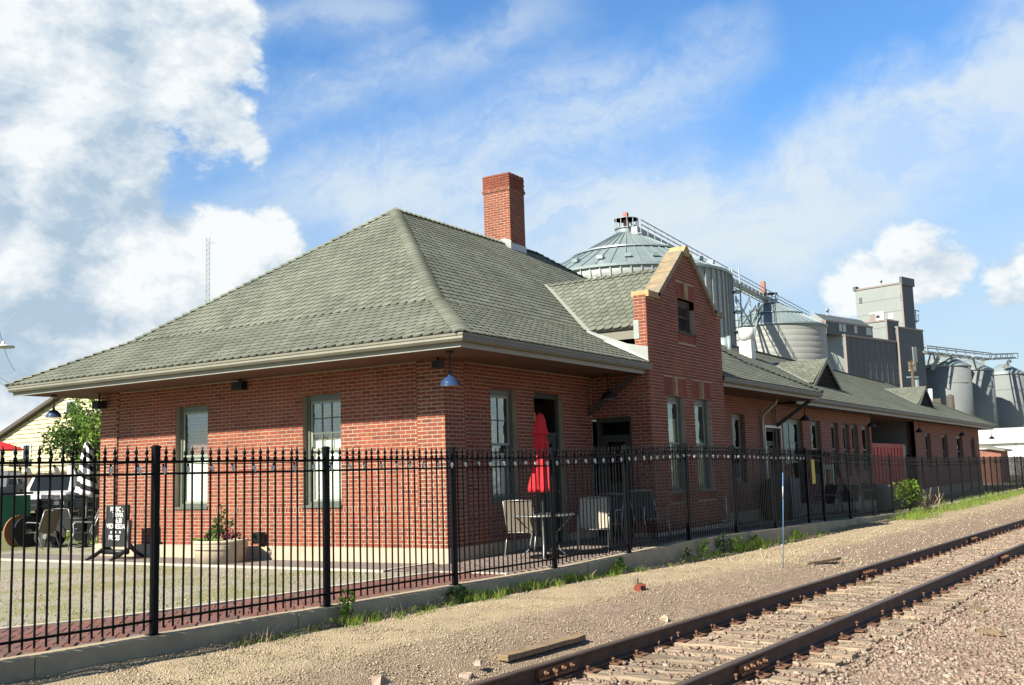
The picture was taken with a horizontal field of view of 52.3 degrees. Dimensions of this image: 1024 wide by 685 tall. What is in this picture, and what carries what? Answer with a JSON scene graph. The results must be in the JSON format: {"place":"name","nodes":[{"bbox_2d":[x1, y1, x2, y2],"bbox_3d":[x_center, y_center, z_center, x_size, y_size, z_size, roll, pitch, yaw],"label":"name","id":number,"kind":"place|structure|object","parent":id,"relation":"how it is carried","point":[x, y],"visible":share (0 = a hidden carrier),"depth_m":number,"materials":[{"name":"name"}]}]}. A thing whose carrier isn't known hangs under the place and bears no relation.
{"place":"outdoors","nodes":[
{"label":"outdoors","id":0,"kind":"place"},
{"bbox_2d":[0,568,310,625],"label":"yard grass","id":1,"kind":"structure","parent":0,"point":[148,596],"depth_m":13.99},
{"bbox_2d":[1,553,420,569],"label":"side path","id":2,"kind":"structure","parent":0,"point":[177,560],"depth_m":19.10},
{"bbox_2d":[85,505,143,560],"bbox_3d":[-7.896,3.776,20.771,0.770,1.066,0.862,-5,-8,26],"label":"letter board","id":3,"kind":"object","parent":2,"relation":"on","point":[119,526],"visible":0.91,"depth_m":20.75,"materials":[{"name":"black plastic"}]},
{"bbox_2d":[193,538,248,563],"bbox_3d":[-5.326,3.807,19.063,1.024,0.412,1.024,-6,-9,32],"label":"planter","id":4,"kind":"object","parent":2,"relation":"on","point":[205,552],"visible":0.69,"depth_m":18.67,"materials":[{"name":"beige concrete"}]},
{"bbox_2d":[203,529,241,540],"bbox_3d":[-5.298,3.533,19.085,0.831,0.248,0.406,-6,-9,32],"label":"purple foliage","id":5,"kind":"object","parent":4,"relation":"on","point":[232,536],"visible":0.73,"depth_m":18.95,"materials":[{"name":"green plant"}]},
{"bbox_2d":[205,504,233,538],"bbox_3d":[-5.329,3.233,19.070,0.750,0.801,0.349,-6,-9,32],"label":"potted plant","id":6,"kind":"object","parent":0,"point":[213,530],"depth_m":19.05,"materials":[{"name":"green plant"}]},
{"bbox_2d":[0,475,1021,627],"bbox_3d":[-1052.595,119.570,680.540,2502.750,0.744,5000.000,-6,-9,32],"label":"yard ground","id":7,"kind":"structure","parent":0,"point":[17,565],"depth_m":15.54,"materials":[{"name":"gravel"}]},
{"bbox_2d":[0,442,24,469],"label":"garden umbrella","id":8,"kind":"object","parent":7,"relation":"on","point":[9,447],"visible":0.85,"depth_m":53.28,"materials":[{"name":"red fabric"}]},
{"bbox_2d":[0,470,30,511],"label":"pickup truck","id":9,"kind":"object","parent":7,"relation":"on","point":[7,484],"visible":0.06,"depth_m":42.20,"materials":[{"name":"grey paint"}]},
{"bbox_2d":[0,655,34,684],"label":"kerb","id":10,"kind":"structure","parent":7,"relation":"on","point":[15,668],"depth_m":8.88,"materials":[{"name":"concrete"}]},
{"bbox_2d":[2,492,32,530],"bbox_3d":[-16.671,5.412,33.114,2.100,1.245,1.605,-4,-7,15],"label":"dumpster","id":11,"kind":"object","parent":7,"relation":"on","point":[7,506],"visible":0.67,"depth_m":32.94,"materials":[{"name":"green"}]},
{"bbox_2d":[3,515,40,546],"bbox_3d":[-12.101,4.689,25.864,0.533,0.800,0.824,-6,-9,32],"label":"cable reel","id":12,"kind":"object","parent":7,"relation":"on","point":[18,534],"visible":0.74,"depth_m":25.72,"materials":[{"name":"brown wood"}]},
{"bbox_2d":[22,509,59,549],"bbox_3d":[-11.207,4.464,24.903,0.696,0.964,0.546,-5,-8,22],"label":"patio chair","id":13,"kind":"object","parent":7,"relation":"on","point":[54,520],"visible":0.73,"depth_m":24.83,"materials":[{"name":"metal"}]},
{"bbox_2d":[17,477,77,512],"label":"parked car","id":14,"kind":"object","parent":7,"relation":"on","point":[44,486],"visible":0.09,"depth_m":42.29,"materials":[{"name":"grey paint"}]},
{"bbox_2d":[34,524,65,546],"bbox_3d":[-11.301,4.733,25.525,0.580,0.580,0.460,-2,-7,6],"label":"cable reel","id":15,"kind":"object","parent":7,"relation":"on","point":[53,541],"visible":0.5,"depth_m":25.31,"materials":[{"name":"black"}]},
{"bbox_2d":[0,397,100,472],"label":"yellow house","id":16,"kind":"structure","parent":7,"relation":"on","point":[21,432],"depth_m":61.97,"materials":[{"name":"wood"}]},
{"bbox_2d":[22,471,92,506],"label":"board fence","id":17,"kind":"object","parent":7,"relation":"on","point":[44,473],"visible":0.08,"depth_m":58.91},
{"bbox_2d":[37,398,100,516],"bbox_3d":[-13.647,3.553,33.319,2.784,4.789,3.893,1,-8,-22],"label":"young tree","id":18,"kind":"object","parent":7,"relation":"on","point":[66,435],"visible":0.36,"depth_m":32.56,"materials":[{"name":"green plant"}]},
{"bbox_2d":[39,493,99,536],"bbox_3d":[-12.252,4.992,29.808,0.090,1.360,10.343,4,-9,-37],"label":"iron fence","id":19,"kind":"object","parent":7,"relation":"on","point":[43,503],"visible":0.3,"depth_m":31.11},
{"bbox_2d":[52,508,87,542],"bbox_3d":[-10.967,4.580,25.882,0.546,0.964,0.696,-5,-8,22],"label":"patio chair","id":20,"kind":"object","parent":7,"relation":"on","point":[66,523],"visible":0.35,"depth_m":25.67,"materials":[{"name":"metal"}]},
{"bbox_2d":[65,517,98,547],"bbox_3d":[-10.182,4.542,24.885,0.900,0.730,0.900,-6,-9,32],"label":"patio table","id":21,"kind":"object","parent":7,"relation":"on","point":[85,530],"visible":0.58,"depth_m":24.83,"materials":[{"name":"black"}]},
{"bbox_2d":[65,398,100,515],"bbox_3d":[-11.939,3.386,30.231,1.911,4.342,2.037,-6,-9,32],"label":"young tree","id":22,"kind":"object","parent":7,"relation":"on","point":[96,436],"visible":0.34,"depth_m":30.15,"materials":[{"name":"green plant"}]},
{"bbox_2d":[67,509,98,550],"bbox_3d":[-9.861,4.319,24.083,0.696,0.964,0.546,2,-8,-27],"label":"patio chair","id":23,"kind":"object","parent":7,"relation":"on","point":[96,517],"visible":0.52,"depth_m":24.12,"materials":[{"name":"metal"}]},
{"bbox_2d":[73,519,98,540],"bbox_3d":[-11.199,4.921,27.348,0.660,0.660,0.410,1,-8,-21],"label":"cable reel","id":24,"kind":"object","parent":7,"relation":"on","point":[77,537],"visible":0.33,"depth_m":27.14,"materials":[{"name":"black"}]},
{"bbox_2d":[73,441,99,516],"bbox_3d":[-10.216,3.644,25.074,0.577,2.560,0.573,-6,-9,32],"label":"patio umbrella","id":25,"kind":"object","parent":7,"relation":"on","point":[78,492],"visible":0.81,"depth_m":24.99,"materials":[{"name":"fabric"}]},
{"bbox_2d":[25,612,297,677],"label":"kerb","id":26,"kind":"structure","parent":7,"relation":"on","point":[53,662],"depth_m":10.02,"materials":[{"name":"concrete"}]},
{"bbox_2d":[0,564,402,625],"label":"yard pebbles","id":27,"kind":"object","parent":7,"relation":"on","point":[44,606],"visible":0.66,"depth_m":15.02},
{"bbox_2d":[201,238,209,300],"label":"lattice mast","id":28,"kind":"object","parent":7,"relation":"on","point":[206,269],"visible":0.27,"depth_m":300.54,"materials":[{"name":"metal"}]},
{"bbox_2d":[0,572,504,657],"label":"brick paving","id":29,"kind":"structure","parent":7,"relation":"on","point":[16,650],"depth_m":11.21,"materials":[{"name":"brown"}]},
{"bbox_2d":[0,558,509,629],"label":"path edging","id":30,"kind":"object","parent":7,"relation":"on","point":[187,607],"visible":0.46,"depth_m":15.34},
{"bbox_2d":[288,584,468,627],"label":"kerb","id":31,"kind":"structure","parent":7,"relation":"on","point":[310,616],"depth_m":12.58,"materials":[{"name":"concrete"}]},
{"bbox_2d":[0,443,812,652],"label":"iron fence","id":32,"kind":"object","parent":7,"relation":"on","point":[154,618],"visible":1,"depth_m":12.77,"materials":[{"name":"metal"}]},
{"bbox_2d":[0,452,805,474],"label":"string lights","id":33,"kind":"object","parent":32,"relation":"hanging from","point":[57,470],"visible":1,"depth_m":12.69,"materials":[{"name":"black"}]},
{"bbox_2d":[806,449,824,520],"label":"fence gate","id":34,"kind":"structure","parent":32,"relation":"attached to","point":[819,467],"depth_m":26.48,"materials":[{"name":"black metal"}]},
{"bbox_2d":[4,172,995,563],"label":"depot building","id":35,"kind":"structure","parent":7,"relation":"on","point":[342,342],"depth_m":21.13,"materials":[{"name":"brick"}]},
{"bbox_2d":[45,395,61,417],"bbox_3d":[-9.794,1.363,22.292,0.346,0.480,0.346,-6,-9,32],"label":"pendant lamp","id":36,"kind":"object","parent":35,"relation":"hanging from","point":[53,413],"visible":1,"depth_m":22.21,"materials":[{"name":"blue metal"}]},
{"bbox_2d":[92,393,106,408],"bbox_3d":[-8.781,1.243,22.187,0.200,0.330,0.226,-6,-9,32],"label":"wall speaker","id":37,"kind":"object","parent":35,"relation":"attached to","point":[98,404],"depth_m":22.11,"materials":[{"name":"black plastic"}]},
{"bbox_2d":[175,405,207,509],"bbox_3d":[-6.364,2.303,20.930,0.990,2.061,0.240,-6,-9,32],"label":"window","id":38,"kind":"structure","parent":35,"relation":"in","point":[184,411],"depth_m":21.06,"materials":[{"name":"glass"}]},
{"bbox_2d":[231,379,246,389],"bbox_3d":[-5.281,0.813,20.157,0.270,0.202,0.156,-6,-9,32],"label":"wall speaker","id":39,"kind":"object","parent":35,"relation":"attached to","point":[240,385],"depth_m":20.09,"materials":[{"name":"black plastic"}]},
{"bbox_2d":[253,532,264,543],"bbox_3d":[-4.726,3.653,19.496,0.200,0.210,0.116,-6,-9,32],"label":"outlet box","id":40,"kind":"object","parent":35,"relation":"attached to","point":[255,537],"visible":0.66,"depth_m":19.46,"materials":[{"name":"black plastic"}]},
{"bbox_2d":[301,393,341,507],"bbox_3d":[-3.416,1.977,19.070,0.970,2.061,0.240,-6,-9,32],"label":"window","id":41,"kind":"structure","parent":35,"relation":"in","point":[327,398],"depth_m":19.22,"materials":[{"name":"paint"}]},
{"bbox_2d":[431,358,443,368],"bbox_3d":[-1.247,0.343,17.496,0.160,0.182,0.156,-6,-9,32],"label":"wall speaker","id":42,"kind":"object","parent":35,"relation":"attached to","point":[437,364],"depth_m":17.44,"materials":[{"name":"black plastic"}]},
{"bbox_2d":[440,351,460,386],"bbox_3d":[-0.993,0.419,16.642,0.346,0.560,0.346,-6,-9,32],"label":"pendant lamp","id":43,"kind":"object","parent":35,"relation":"hanging from","point":[449,380],"visible":1,"depth_m":16.55,"materials":[{"name":"blue metal"}]},
{"bbox_2d":[490,389,521,502],"bbox_3d":[-0.467,1.916,19.295,0.870,2.062,0.920,-6,-9,32],"label":"window","id":44,"kind":"structure","parent":35,"relation":"in","point":[501,400],"depth_m":19.46,"materials":[{"name":"paint"}]},
{"bbox_2d":[534,393,562,542],"bbox_3d":[0.656,2.468,20.441,0.160,2.933,1.106,-6,-9,32],"label":"door","id":45,"kind":"structure","parent":35,"relation":"in","point":[547,404],"depth_m":20.74,"materials":[{"name":"paint"}]},
{"bbox_2d":[600,373,616,399],"bbox_3d":[1.957,0.897,21.236,0.346,0.530,0.346,-6,-9,32],"label":"pendant lamp","id":46,"kind":"object","parent":35,"relation":"hanging from","point":[608,395],"visible":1,"depth_m":21.14,"materials":[{"name":"black metal"}]},
{"bbox_2d":[596,417,635,535],"bbox_3d":[2.364,2.822,21.997,0.860,2.460,0.800,-6,-9,32],"label":"door","id":47,"kind":"structure","parent":35,"relation":"in","point":[611,432],"depth_m":21.87,"materials":[{"name":"paint"}]},
{"bbox_2d":[667,396,690,493],"bbox_3d":[3.211,2.212,22.514,0.870,2.062,0.970,-6,-9,32],"label":"window","id":48,"kind":"structure","parent":35,"relation":"in","point":[674,425],"depth_m":22.65,"materials":[{"name":"glass"}]},
{"bbox_2d":[677,300,696,336],"bbox_3d":[3.822,-0.547,23.373,0.240,0.799,0.970,-6,-9,32],"label":"window","id":49,"kind":"structure","parent":35,"relation":"in","point":[683,307],"depth_m":23.58,"materials":[{"name":"black"}]},
{"bbox_2d":[694,399,715,490],"bbox_3d":[4.000,2.344,23.742,0.870,2.062,0.980,-6,-9,32],"label":"window","id":50,"kind":"structure","parent":35,"relation":"in","point":[701,404],"depth_m":23.93,"materials":[{"name":"glass"}]},
{"bbox_2d":[732,414,743,482],"bbox_3d":[6.248,2.973,29.295,0.100,1.918,0.998,-6,-9,32],"label":"window","id":51,"kind":"structure","parent":35,"relation":"in","point":[736,418],"depth_m":29.54,"materials":[{"name":"glass"}]},
{"bbox_2d":[766,428,777,477],"bbox_3d":[7.539,3.866,31.712,0.800,2.480,1.400,-6,-9,32],"label":"door","id":52,"kind":"structure","parent":35,"relation":"in","point":[769,431],"depth_m":32.02,"materials":[{"name":"paint"}]},
{"bbox_2d":[782,418,802,502],"bbox_3d":[8.899,3.835,33.347,0.100,2.768,1.998,-6,-9,32],"label":"door","id":53,"kind":"structure","parent":35,"relation":"in","point":[791,432],"depth_m":33.71,"materials":[{"name":"paint"}]},
{"bbox_2d":[810,421,819,477],"bbox_3d":[10.219,3.636,35.474,0.100,1.918,1.148,-6,-9,32],"label":"window","id":54,"kind":"structure","parent":35,"relation":"in","point":[814,432],"depth_m":35.77,"materials":[{"name":"glass"}]},
{"bbox_2d":[831,423,837,473],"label":"window","id":55,"kind":"structure","parent":35,"relation":"in","point":[832,424],"depth_m":37.70,"materials":[{"name":"glass"}]},
{"bbox_2d":[842,424,848,468],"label":"window","id":56,"kind":"structure","parent":35,"relation":"in","point":[844,425],"depth_m":38.96,"materials":[{"name":"glass"}]},
{"bbox_2d":[851,425,857,474],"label":"window","id":57,"kind":"structure","parent":35,"relation":"in","point":[852,426],"depth_m":40.00,"materials":[{"name":"paint"}]},
{"bbox_2d":[861,426,868,474],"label":"window","id":58,"kind":"structure","parent":35,"relation":"in","point":[864,433],"depth_m":41.41,"materials":[{"name":"glass"}]},
{"bbox_2d":[460,563,586,595],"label":"kerb","id":59,"kind":"structure","parent":7,"relation":"on","point":[494,583],"depth_m":15.04,"materials":[{"name":"concrete"}]},
{"bbox_2d":[390,523,800,574],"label":"patio","id":60,"kind":"structure","parent":7,"relation":"on","point":[544,566],"depth_m":17.95,"materials":[{"name":"concrete"}]},
{"bbox_2d":[502,500,542,555],"bbox_3d":[0.203,3.236,18.312,0.546,0.964,0.696,-4,-8,17],"label":"patio chair","id":61,"kind":"object","parent":60,"relation":"on","point":[517,512],"visible":0.56,"depth_m":18.12,"materials":[{"name":"metal"}]},
{"bbox_2d":[512,513,574,559],"bbox_3d":[0.538,3.253,17.538,1.060,0.725,1.060,-6,-9,32],"label":"patio table","id":62,"kind":"object","parent":60,"relation":"on","point":[530,516],"visible":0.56,"depth_m":17.34,"materials":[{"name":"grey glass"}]},
{"bbox_2d":[528,412,559,558],"bbox_3d":[0.512,2.403,17.647,0.501,2.440,0.502,-6,-9,32],"label":"patio umbrella","id":63,"kind":"object","parent":60,"relation":"on","point":[540,431],"visible":0.75,"depth_m":17.61,"materials":[{"name":"red fabric"}]},
{"bbox_2d":[577,496,610,553],"bbox_3d":[1.419,3.162,18.094,0.546,0.964,0.696,-3,-7,7],"label":"patio chair","id":64,"kind":"object","parent":60,"relation":"on","point":[588,513],"visible":0.56,"depth_m":18.32,"materials":[{"name":"metal"}]},
{"bbox_2d":[587,493,624,546],"bbox_3d":[1.746,3.287,19.366,0.546,0.964,0.696,-5,-8,22],"label":"patio chair","id":65,"kind":"object","parent":60,"relation":"on","point":[612,503],"visible":0.34,"depth_m":19.54,"materials":[{"name":"metal"}]},
{"bbox_2d":[630,490,670,539],"bbox_3d":[2.661,3.347,20.246,0.546,0.964,0.696,1,-8,-22],"label":"patio chair","id":66,"kind":"object","parent":60,"relation":"on","point":[644,508],"visible":0.55,"depth_m":20.45,"materials":[{"name":"metal"}]},
{"bbox_2d":[577,544,673,574],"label":"kerb","id":67,"kind":"structure","parent":7,"relation":"on","point":[655,555],"depth_m":17.73,"materials":[{"name":"concrete"}]},
{"bbox_2d":[560,212,743,345],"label":"grain bin","id":68,"kind":"object","parent":7,"relation":"on","point":[621,250],"visible":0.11,"depth_m":118.72,"materials":[{"name":"grey"}]},
{"bbox_2d":[662,533,735,561],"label":"kerb","id":69,"kind":"structure","parent":7,"relation":"on","point":[679,547],"depth_m":19.85,"materials":[{"name":"concrete"}]},
{"bbox_2d":[735,295,751,345],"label":"support tower","id":70,"kind":"structure","parent":7,"relation":"on","point":[749,321],"depth_m":159.69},
{"bbox_2d":[735,527,786,546],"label":"kerb","id":71,"kind":"structure","parent":7,"relation":"on","point":[766,533],"depth_m":22.86,"materials":[{"name":"concrete"}]},
{"bbox_2d":[760,477,791,519],"bbox_3d":[7.186,4.231,28.378,0.840,1.120,0.840,-6,-9,32],"label":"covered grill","id":72,"kind":"object","parent":7,"relation":"on","point":[766,494],"visible":0.39,"depth_m":28.07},
{"bbox_2d":[734,292,827,360],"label":"grain bin","id":73,"kind":"object","parent":7,"relation":"on","point":[784,331],"visible":0.14,"depth_m":172.04,"materials":[{"name":"grey"}]},
{"bbox_2d":[627,219,809,316],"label":"conveyor bridge","id":74,"kind":"structure","parent":73,"relation":"attached to","point":[745,288],"depth_m":162.53,"materials":[{"name":"grey"}]},
{"bbox_2d":[783,478,801,517],"bbox_3d":[7.823,4.450,29.855,0.662,1.100,0.900,-6,-9,32],"label":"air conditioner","id":75,"kind":"object","parent":7,"relation":"on","point":[793,492],"visible":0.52,"depth_m":29.66,"materials":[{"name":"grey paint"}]},
{"bbox_2d":[784,521,826,538],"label":"kerb","id":76,"kind":"structure","parent":7,"relation":"on","point":[819,526],"depth_m":25.27,"materials":[{"name":"concrete"}]},
{"bbox_2d":[811,484,838,515],"bbox_3d":[9.229,4.665,30.755,0.696,0.964,0.546,2,-8,-27],"label":"patio chair","id":77,"kind":"object","parent":7,"relation":"on","point":[832,493],"visible":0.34,"depth_m":30.81,"materials":[{"name":"metal"}]},
{"bbox_2d":[823,464,835,515],"bbox_3d":[9.724,4.519,31.968,0.066,1.550,1.100,-6,-9,32],"label":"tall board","id":78,"kind":"object","parent":7,"relation":"on","point":[832,476],"visible":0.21,"depth_m":31.98,"materials":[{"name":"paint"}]},
{"bbox_2d":[826,518,858,530],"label":"kerb","id":79,"kind":"structure","parent":7,"relation":"on","point":[834,524],"depth_m":27.56,"materials":[{"name":"concrete"}]},
{"bbox_2d":[838,484,859,511],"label":"patio chair","id":80,"kind":"object","parent":7,"relation":"on","point":[855,489],"visible":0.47,"depth_m":32.75,"materials":[{"name":"metal"}]},
{"bbox_2d":[810,276,926,387],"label":"grain elevator","id":81,"kind":"object","parent":7,"relation":"on","point":[880,338],"visible":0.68,"depth_m":218.32,"materials":[{"name":"metal"}]},
{"bbox_2d":[923,345,992,360],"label":"conveyor bridge","id":82,"kind":"structure","parent":81,"relation":"attached to","point":[956,355],"depth_m":234.02,"materials":[{"name":"grey"}]},
{"bbox_2d":[983,353,1017,359],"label":"conveyor bridge","id":83,"kind":"structure","parent":82,"relation":"on","point":[1000,357],"depth_m":249.98,"materials":[{"name":"grey"}]},
{"bbox_2d":[858,515,884,523],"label":"kerb","id":84,"kind":"structure","parent":7,"relation":"on","point":[866,519],"depth_m":30.19,"materials":[{"name":"concrete"}]},
{"bbox_2d":[874,484,893,512],"bbox_3d":[12.175,5.090,34.083,0.620,0.930,0.620,-6,-9,32],"label":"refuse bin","id":85,"kind":"object","parent":7,"relation":"on","point":[878,499],"visible":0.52,"depth_m":33.85,"materials":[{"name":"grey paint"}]},
{"bbox_2d":[872,443,906,499],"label":"red container","id":86,"kind":"object","parent":7,"relation":"on","point":[883,449],"visible":0.23,"depth_m":45.84,"materials":[{"name":"metal"}]},
{"bbox_2d":[893,479,924,510],"bbox_3d":[12.976,5.103,34.984,1.605,1.099,2.032,-2,-7,0],"label":"bush","id":87,"kind":"object","parent":7,"relation":"on","point":[914,484],"visible":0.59,"depth_m":34.61,"materials":[{"name":"green plant"}]},
{"bbox_2d":[906,360,918,386],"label":"utility pole","id":88,"kind":"object","parent":7,"relation":"on","point":[915,383],"visible":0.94,"depth_m":120.30,"materials":[{"name":"brown wood"}]},
{"bbox_2d":[819,450,1023,520],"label":"iron fence","id":89,"kind":"object","parent":7,"relation":"on","point":[1015,472],"visible":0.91,"depth_m":35.86,"materials":[{"name":"metal"}]},
{"bbox_2d":[925,355,974,415],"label":"grain bin","id":90,"kind":"object","parent":7,"relation":"on","point":[946,376],"visible":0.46,"depth_m":232.15,"materials":[{"name":"metal"}]},
{"bbox_2d":[963,359,998,427],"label":"grain bin","id":91,"kind":"object","parent":7,"relation":"on","point":[984,394],"visible":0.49,"depth_m":242.47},
{"bbox_2d":[979,445,1011,482],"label":"brick shed","id":92,"kind":"structure","parent":7,"relation":"on","point":[988,451],"depth_m":76.66,"materials":[{"name":"red"}]},
{"bbox_2d":[978,427,1023,471],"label":"white hall","id":93,"kind":"structure","parent":7,"relation":"on","point":[1010,438],"depth_m":109.88,"materials":[{"name":"paint"}]},
{"bbox_2d":[993,364,1023,427],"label":"grain bin","id":94,"kind":"object","parent":7,"relation":"on","point":[1009,384],"visible":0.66,"depth_m":254.76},
{"bbox_2d":[0,0,1023,430],"label":"sky","id":95,"kind":"structure","parent":0,"point":[818,150],"materials":[{"name":"blue"}]},
{"bbox_2d":[1,489,1023,684],"bbox_3d":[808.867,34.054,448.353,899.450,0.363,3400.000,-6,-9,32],"label":"gravel lane","id":96,"kind":"structure","parent":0,"point":[467,666],"depth_m":11.57,"materials":[{"name":"gravel"}]},
{"bbox_2d":[337,585,356,620],"bbox_3d":[-1.899,2.989,11.919,0.242,0.429,0.241,-6,-9,32],"label":"weed","id":97,"kind":"object","parent":96,"relation":"on","point":[351,599],"visible":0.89,"depth_m":11.90,"materials":[{"name":"green plant"}]},
{"bbox_2d":[370,673,392,684],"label":"rock","id":98,"kind":"object","parent":96,"relation":"on","point":[380,679],"visible":1,"depth_m":8.65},
{"bbox_2d":[445,583,471,600],"bbox_3d":[-0.693,3.275,13.580,0.336,0.274,0.324,-6,-9,32],"label":"weed","id":99,"kind":"object","parent":96,"relation":"on","point":[458,592],"visible":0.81,"depth_m":13.56,"materials":[{"name":"green plant"}]},
{"bbox_2d":[60,522,863,684],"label":"dry grass","id":100,"kind":"structure","parent":96,"relation":"on","point":[339,622],"depth_m":12.16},
{"bbox_2d":[498,634,585,661],"bbox_3d":[0.328,3.101,10.633,0.165,0.059,1.452,-7,-9,34],"label":"plank","id":101,"kind":"object","parent":96,"relation":"on","point":[537,648],"visible":1,"depth_m":10.51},
{"bbox_2d":[614,556,626,570],"bbox_3d":[1.754,3.618,16.985,0.217,0.279,0.218,2,-8,-29],"label":"weed","id":102,"kind":"object","parent":96,"relation":"on","point":[622,565],"visible":0.76,"depth_m":16.96,"materials":[{"name":"green plant"}]},
{"bbox_2d":[231,487,1023,645],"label":"kerb grass","id":103,"kind":"structure","parent":96,"relation":"on","point":[763,543],"depth_m":16.06,"materials":[{"name":"plant"}]},
{"bbox_2d":[715,530,728,552],"bbox_3d":[4.154,3.938,20.531,0.294,0.492,0.336,-6,-9,32],"label":"weed","id":104,"kind":"object","parent":96,"relation":"on","point":[723,545],"visible":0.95,"depth_m":20.53,"materials":[{"name":"green plant"}]},
{"bbox_2d":[467,519,1023,684],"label":"railway track","id":105,"kind":"structure","parent":96,"relation":"on","point":[765,662],"depth_m":11.91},
{"bbox_2d":[559,511,1023,684],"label":"ballast","id":106,"kind":"structure","parent":96,"relation":"on","point":[1003,654],"depth_m":11.16,"materials":[{"name":"gravel"}]},
{"bbox_2d":[816,613,847,620],"bbox_3d":[4.009,3.439,13.016,0.540,0.068,0.108,3,-9,-34],"label":"wood scrap","id":107,"kind":"object","parent":106,"relation":"on","point":[833,617],"visible":0.56,"depth_m":12.96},
{"bbox_2d":[977,628,1004,635],"bbox_3d":[5.316,3.217,11.577,0.096,0.067,0.360,0,-8,-17],"label":"wood scrap","id":108,"kind":"object","parent":106,"relation":"on","point":[992,632],"visible":0.96,"depth_m":11.53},
{"bbox_2d":[804,557,840,565],"bbox_3d":[5.548,3.904,18.610,1.039,0.088,0.127,4,-10,-40],"label":"wood scrap","id":109,"kind":"object","parent":96,"relation":"on","point":[825,560],"visible":1,"depth_m":18.54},
{"bbox_2d":[905,487,945,510],"bbox_3d":[14.125,5.357,35.803,1.242,0.828,1.971,-6,-9,32],"label":"dry brush","id":110,"kind":"object","parent":96,"relation":"on","point":[925,503],"visible":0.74,"depth_m":35.73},
{"bbox_2d":[933,394,954,408],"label":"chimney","id":111,"kind":"object","parent":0,"point":[950,400],"visible":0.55,"depth_m":148.67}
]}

